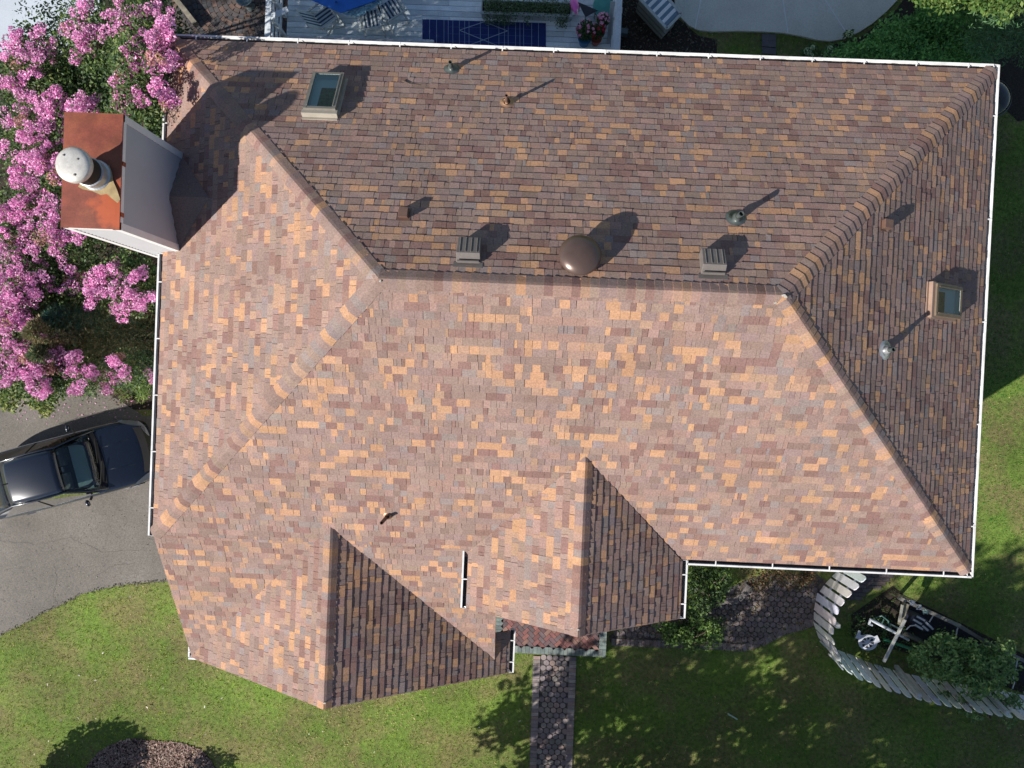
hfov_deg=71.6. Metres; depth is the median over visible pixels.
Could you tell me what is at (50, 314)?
evergreen
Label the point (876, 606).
garden soil
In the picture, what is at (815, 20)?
pool surround
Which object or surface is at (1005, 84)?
window well
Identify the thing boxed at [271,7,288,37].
handrail
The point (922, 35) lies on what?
hedge
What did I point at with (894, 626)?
stake
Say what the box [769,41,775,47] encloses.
stepping paver
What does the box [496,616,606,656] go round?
porch floor
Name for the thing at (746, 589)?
edging stone
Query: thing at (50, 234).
crepe myrtle
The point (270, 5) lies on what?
deck railing
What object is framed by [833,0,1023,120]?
soil bed
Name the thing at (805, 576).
ground cover
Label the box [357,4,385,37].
patio chair
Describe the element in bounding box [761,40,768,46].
stepping paver
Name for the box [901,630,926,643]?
stake
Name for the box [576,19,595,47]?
flower pot
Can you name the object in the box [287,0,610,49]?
deck
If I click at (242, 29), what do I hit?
brick patio
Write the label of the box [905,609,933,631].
slatted basket
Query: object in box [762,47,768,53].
stepping paver
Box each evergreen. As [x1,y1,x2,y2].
[19,307,154,365]
[25,329,153,388]
[40,293,155,361]
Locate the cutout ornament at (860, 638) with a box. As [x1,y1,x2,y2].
[855,630,879,650]
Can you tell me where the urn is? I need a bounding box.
[236,0,254,10]
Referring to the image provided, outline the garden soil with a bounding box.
[851,586,1023,692]
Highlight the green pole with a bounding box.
[883,638,913,648]
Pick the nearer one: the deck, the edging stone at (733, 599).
the deck
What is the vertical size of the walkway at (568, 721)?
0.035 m
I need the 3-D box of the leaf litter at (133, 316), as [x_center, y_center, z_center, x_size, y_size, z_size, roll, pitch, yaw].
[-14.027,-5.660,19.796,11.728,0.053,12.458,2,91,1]
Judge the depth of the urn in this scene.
19.25 m
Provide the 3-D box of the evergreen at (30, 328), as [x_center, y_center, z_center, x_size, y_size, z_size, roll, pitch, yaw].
[-10.029,-1.154,17.315,1.847,5.026,1.865,2,91,1]
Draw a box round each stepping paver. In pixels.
[761,34,768,40]
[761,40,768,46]
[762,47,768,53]
[768,48,775,54]
[769,34,775,40]
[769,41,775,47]
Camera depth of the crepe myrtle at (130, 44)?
13.62 m
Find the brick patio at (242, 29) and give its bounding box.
[168,0,287,37]
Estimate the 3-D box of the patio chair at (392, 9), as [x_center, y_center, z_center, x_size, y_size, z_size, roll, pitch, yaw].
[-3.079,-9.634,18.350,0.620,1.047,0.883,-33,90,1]
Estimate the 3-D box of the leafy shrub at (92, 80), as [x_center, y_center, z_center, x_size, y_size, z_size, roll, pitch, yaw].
[-9.315,-6.879,17.512,2.960,4.480,1.929,20,91,0]
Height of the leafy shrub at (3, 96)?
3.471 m
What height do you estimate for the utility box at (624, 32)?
0.200 m
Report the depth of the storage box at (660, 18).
18.77 m
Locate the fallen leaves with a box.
[31,596,520,761]
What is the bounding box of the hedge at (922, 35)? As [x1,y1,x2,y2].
[820,0,994,63]
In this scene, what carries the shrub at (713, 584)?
on the ground at (596, 746)
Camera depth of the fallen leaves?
19.90 m
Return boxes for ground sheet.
[896,606,1023,683]
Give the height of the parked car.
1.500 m
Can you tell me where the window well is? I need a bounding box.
[998,80,1011,115]
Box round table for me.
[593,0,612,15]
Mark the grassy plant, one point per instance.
(120, 393)
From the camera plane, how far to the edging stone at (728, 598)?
19.55 m
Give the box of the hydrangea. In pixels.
[800,29,854,57]
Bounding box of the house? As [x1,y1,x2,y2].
[55,34,999,709]
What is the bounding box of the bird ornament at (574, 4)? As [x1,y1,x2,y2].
[570,0,578,15]
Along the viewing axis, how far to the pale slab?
19.70 m
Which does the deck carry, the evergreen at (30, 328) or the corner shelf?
the corner shelf
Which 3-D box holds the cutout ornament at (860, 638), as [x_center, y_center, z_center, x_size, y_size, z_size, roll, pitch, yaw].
[9.566,6.929,19.387,0.667,0.560,0.471,15,91,1]
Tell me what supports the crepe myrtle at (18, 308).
on the garden bed at (134, 406)
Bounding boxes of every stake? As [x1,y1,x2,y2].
[890,623,921,639]
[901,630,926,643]
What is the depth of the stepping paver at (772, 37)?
19.43 m
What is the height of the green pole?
0.070 m
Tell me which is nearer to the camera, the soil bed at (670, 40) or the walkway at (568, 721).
the soil bed at (670, 40)
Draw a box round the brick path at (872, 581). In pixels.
[846,573,893,599]
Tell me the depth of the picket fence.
18.81 m
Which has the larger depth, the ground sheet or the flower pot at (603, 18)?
the ground sheet
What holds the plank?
on the deck
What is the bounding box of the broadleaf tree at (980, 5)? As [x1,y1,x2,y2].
[908,0,1023,26]
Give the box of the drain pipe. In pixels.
[868,618,909,640]
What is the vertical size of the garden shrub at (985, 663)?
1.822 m
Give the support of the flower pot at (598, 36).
on the deck
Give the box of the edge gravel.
[0,579,164,635]
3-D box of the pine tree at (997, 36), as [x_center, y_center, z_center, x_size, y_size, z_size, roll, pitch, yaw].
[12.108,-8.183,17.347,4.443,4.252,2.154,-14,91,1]
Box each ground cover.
[742,568,817,594]
[846,613,917,656]
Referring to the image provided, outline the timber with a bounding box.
[174,0,198,27]
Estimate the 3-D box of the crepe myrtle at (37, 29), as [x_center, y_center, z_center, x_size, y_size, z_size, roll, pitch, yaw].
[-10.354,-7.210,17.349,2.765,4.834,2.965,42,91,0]
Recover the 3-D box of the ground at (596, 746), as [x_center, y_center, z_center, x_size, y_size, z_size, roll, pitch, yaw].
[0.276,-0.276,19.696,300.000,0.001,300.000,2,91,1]
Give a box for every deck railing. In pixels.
[264,0,286,37]
[611,0,621,49]
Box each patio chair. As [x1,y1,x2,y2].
[295,3,345,35]
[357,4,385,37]
[376,0,409,33]
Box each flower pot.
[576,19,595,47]
[591,23,604,45]
[596,11,609,30]
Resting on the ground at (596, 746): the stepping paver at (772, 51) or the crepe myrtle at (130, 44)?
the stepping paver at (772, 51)
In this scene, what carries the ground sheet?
on the garden soil
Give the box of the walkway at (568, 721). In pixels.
[530,654,575,767]
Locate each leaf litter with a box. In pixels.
[0,1,184,408]
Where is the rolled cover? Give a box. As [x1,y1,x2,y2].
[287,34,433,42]
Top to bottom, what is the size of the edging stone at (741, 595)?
0.160 m
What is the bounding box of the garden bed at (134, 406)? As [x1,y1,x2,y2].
[0,0,167,409]
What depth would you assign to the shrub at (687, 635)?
18.95 m
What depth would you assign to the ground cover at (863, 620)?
19.49 m
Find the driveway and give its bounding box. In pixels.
[0,387,167,633]
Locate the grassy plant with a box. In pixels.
[95,373,152,403]
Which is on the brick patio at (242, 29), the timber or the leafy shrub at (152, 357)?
the timber
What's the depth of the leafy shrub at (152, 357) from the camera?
18.84 m
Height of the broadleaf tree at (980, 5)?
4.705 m
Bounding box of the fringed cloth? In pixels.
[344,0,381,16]
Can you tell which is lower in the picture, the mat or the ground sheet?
the ground sheet
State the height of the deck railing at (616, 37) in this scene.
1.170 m
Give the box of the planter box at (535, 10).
[480,0,571,28]
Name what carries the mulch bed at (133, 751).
on the ground at (596, 746)
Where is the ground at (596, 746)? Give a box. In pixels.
[0,0,1023,767]
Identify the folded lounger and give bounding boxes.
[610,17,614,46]
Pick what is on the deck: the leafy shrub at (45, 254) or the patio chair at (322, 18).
the patio chair at (322, 18)
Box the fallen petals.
[20,392,149,424]
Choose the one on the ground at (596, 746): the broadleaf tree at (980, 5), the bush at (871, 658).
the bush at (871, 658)
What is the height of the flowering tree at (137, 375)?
3.166 m
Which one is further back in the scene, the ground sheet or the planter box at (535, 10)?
the ground sheet
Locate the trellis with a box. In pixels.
[882,593,1023,692]
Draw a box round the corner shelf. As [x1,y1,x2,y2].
[578,2,597,20]
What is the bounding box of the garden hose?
[874,615,889,627]
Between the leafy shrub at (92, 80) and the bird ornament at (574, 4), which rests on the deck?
the bird ornament at (574, 4)
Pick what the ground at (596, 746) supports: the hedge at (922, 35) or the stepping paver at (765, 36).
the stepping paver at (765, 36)
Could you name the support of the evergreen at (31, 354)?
on the garden bed at (134, 406)
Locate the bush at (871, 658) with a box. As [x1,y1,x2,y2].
[860,644,884,666]
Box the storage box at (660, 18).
[635,0,681,38]
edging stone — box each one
[722,596,730,603]
[730,595,738,604]
[735,590,746,601]
[741,583,752,594]
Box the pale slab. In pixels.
[0,0,100,55]
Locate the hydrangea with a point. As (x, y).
(807, 51)
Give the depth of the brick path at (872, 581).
19.61 m
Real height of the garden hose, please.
0.290 m
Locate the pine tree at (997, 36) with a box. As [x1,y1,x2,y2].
[954,2,1023,69]
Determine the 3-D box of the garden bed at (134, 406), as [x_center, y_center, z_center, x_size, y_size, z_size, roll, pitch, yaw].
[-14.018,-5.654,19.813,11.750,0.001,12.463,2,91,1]
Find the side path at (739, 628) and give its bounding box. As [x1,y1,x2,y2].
[611,576,819,650]
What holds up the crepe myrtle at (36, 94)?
on the garden bed at (134, 406)
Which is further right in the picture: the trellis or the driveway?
the trellis
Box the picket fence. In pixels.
[813,572,1023,719]
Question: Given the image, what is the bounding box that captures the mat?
[422,19,545,46]
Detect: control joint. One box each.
[783,0,787,32]
[825,0,845,31]
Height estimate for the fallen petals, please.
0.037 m
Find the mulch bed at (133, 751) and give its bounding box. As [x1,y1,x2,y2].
[87,739,214,767]
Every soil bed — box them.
[620,0,716,53]
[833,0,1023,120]
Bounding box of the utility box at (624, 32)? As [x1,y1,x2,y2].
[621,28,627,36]
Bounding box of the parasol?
[312,0,377,12]
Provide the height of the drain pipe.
0.199 m
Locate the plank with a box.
[607,1,614,43]
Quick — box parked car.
[0,419,150,518]
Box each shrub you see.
[0,55,64,198]
[0,189,86,318]
[0,379,61,418]
[64,62,109,112]
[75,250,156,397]
[89,296,154,369]
[652,614,726,653]
[682,565,733,639]
[905,627,1023,699]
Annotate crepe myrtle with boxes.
[0,29,110,192]
[0,80,181,400]
[0,221,103,405]
[7,0,110,113]
[51,0,192,138]
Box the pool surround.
[674,0,896,41]
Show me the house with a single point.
(459, 348)
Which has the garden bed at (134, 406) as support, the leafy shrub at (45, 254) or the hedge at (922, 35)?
the leafy shrub at (45, 254)
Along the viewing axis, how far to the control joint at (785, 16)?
19.38 m
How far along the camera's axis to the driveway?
19.92 m
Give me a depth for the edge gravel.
19.92 m
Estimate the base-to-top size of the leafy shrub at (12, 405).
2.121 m
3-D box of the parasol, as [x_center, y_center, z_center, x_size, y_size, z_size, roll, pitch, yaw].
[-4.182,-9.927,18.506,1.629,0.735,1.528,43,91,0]

